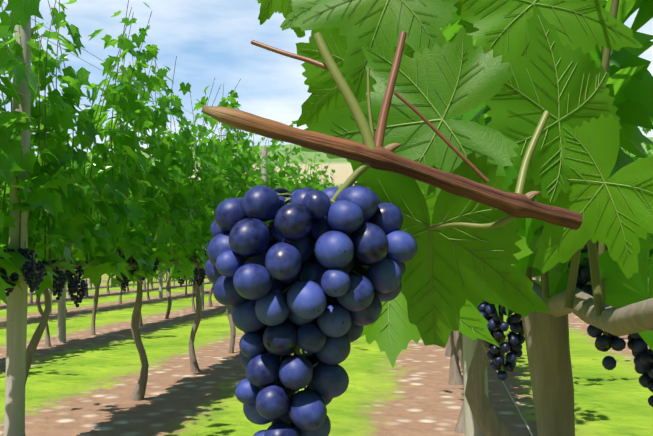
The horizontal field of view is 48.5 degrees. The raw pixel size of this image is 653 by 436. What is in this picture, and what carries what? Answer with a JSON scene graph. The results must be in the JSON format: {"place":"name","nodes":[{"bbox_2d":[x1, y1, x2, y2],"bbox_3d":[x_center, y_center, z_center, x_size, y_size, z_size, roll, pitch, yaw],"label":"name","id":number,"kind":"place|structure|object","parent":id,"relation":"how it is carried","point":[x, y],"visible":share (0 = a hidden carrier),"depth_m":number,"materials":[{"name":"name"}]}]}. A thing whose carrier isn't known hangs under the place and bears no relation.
{"place":"outdoors","nodes":[
{"label":"outdoors","id":0,"kind":"place"},
{"bbox_2d":[0,0,619,315],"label":"vine shoots","id":1,"kind":"object","parent":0,"point":[598,285],"depth_m":3.39,"materials":[{"name":"green plant"}]},
{"bbox_2d":[0,137,652,435],"bbox_3d":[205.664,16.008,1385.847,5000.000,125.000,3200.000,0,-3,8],"label":"ground","id":2,"kind":"structure","parent":0,"point":[81,381],"depth_m":5.23,"materials":[{"name":"green plant"}]},
{"bbox_2d":[4,17,539,435],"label":"trellis posts","id":3,"kind":"object","parent":2,"relation":"on","point":[16,340],"visible":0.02,"depth_m":3.23,"materials":[{"name":"wood"}]},
{"bbox_2d":[0,0,652,435],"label":"trellis wires","id":4,"kind":"object","parent":3,"relation":"attached to","point":[202,212],"visible":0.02,"depth_m":3.71,"materials":[{"name":"grey metal"}]},
{"bbox_2d":[0,259,652,435],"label":"vine trunks","id":5,"kind":"object","parent":2,"relation":"on","point":[546,335],"visible":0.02,"depth_m":0.98,"materials":[{"name":"brown wood"}]},
{"bbox_2d":[0,241,206,306],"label":"grape bunches","id":6,"kind":"object","parent":5,"relation":"attached to","point":[74,283],"depth_m":3.51,"materials":[{"name":"food"}]},
{"bbox_2d":[0,111,225,268],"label":"vine leaves","id":7,"kind":"object","parent":5,"relation":"attached to","point":[76,250],"depth_m":7.86,"materials":[{"name":"green plant"}]},
{"bbox_2d":[0,0,339,303],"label":"vine leaves","id":8,"kind":"object","parent":5,"relation":"attached to","point":[58,197],"visible":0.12,"depth_m":4.07,"materials":[{"name":"green plant"}]},
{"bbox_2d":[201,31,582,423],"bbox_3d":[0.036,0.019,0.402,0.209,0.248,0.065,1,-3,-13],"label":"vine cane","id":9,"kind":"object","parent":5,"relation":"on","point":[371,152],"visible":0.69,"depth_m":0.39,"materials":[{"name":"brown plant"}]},
{"bbox_2d":[205,185,417,435],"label":"grape bunch berries","id":10,"kind":"object","parent":9,"relation":"attached to","point":[329,306],"visible":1,"depth_m":0.37,"materials":[{"name":"blue food"}]},
{"bbox_2d":[257,0,652,367],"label":"vine leaves","id":11,"kind":"object","parent":9,"relation":"attached to","point":[519,67],"visible":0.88,"depth_m":0.53,"materials":[{"name":"green plant"}]},
{"bbox_2d":[440,0,652,350],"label":"vine leaves","id":12,"kind":"object","parent":5,"relation":"attached to","point":[630,81],"depth_m":0.82,"materials":[{"name":"green plant"}]},
{"bbox_2d":[477,242,652,406],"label":"grape bunches","id":13,"kind":"object","parent":5,"relation":"attached to","point":[642,353],"visible":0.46,"depth_m":0.90,"materials":[{"name":"food"}]},
{"bbox_2d":[621,119,652,264],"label":"vine leaves","id":14,"kind":"object","parent":5,"relation":"attached to","point":[648,152],"depth_m":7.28,"materials":[{"name":"green plant"}]},
{"bbox_2d":[0,0,652,155],"label":"sky","id":15,"kind":"structure","parent":0,"point":[209,39],"materials":[{"name":"blue"}]}
]}

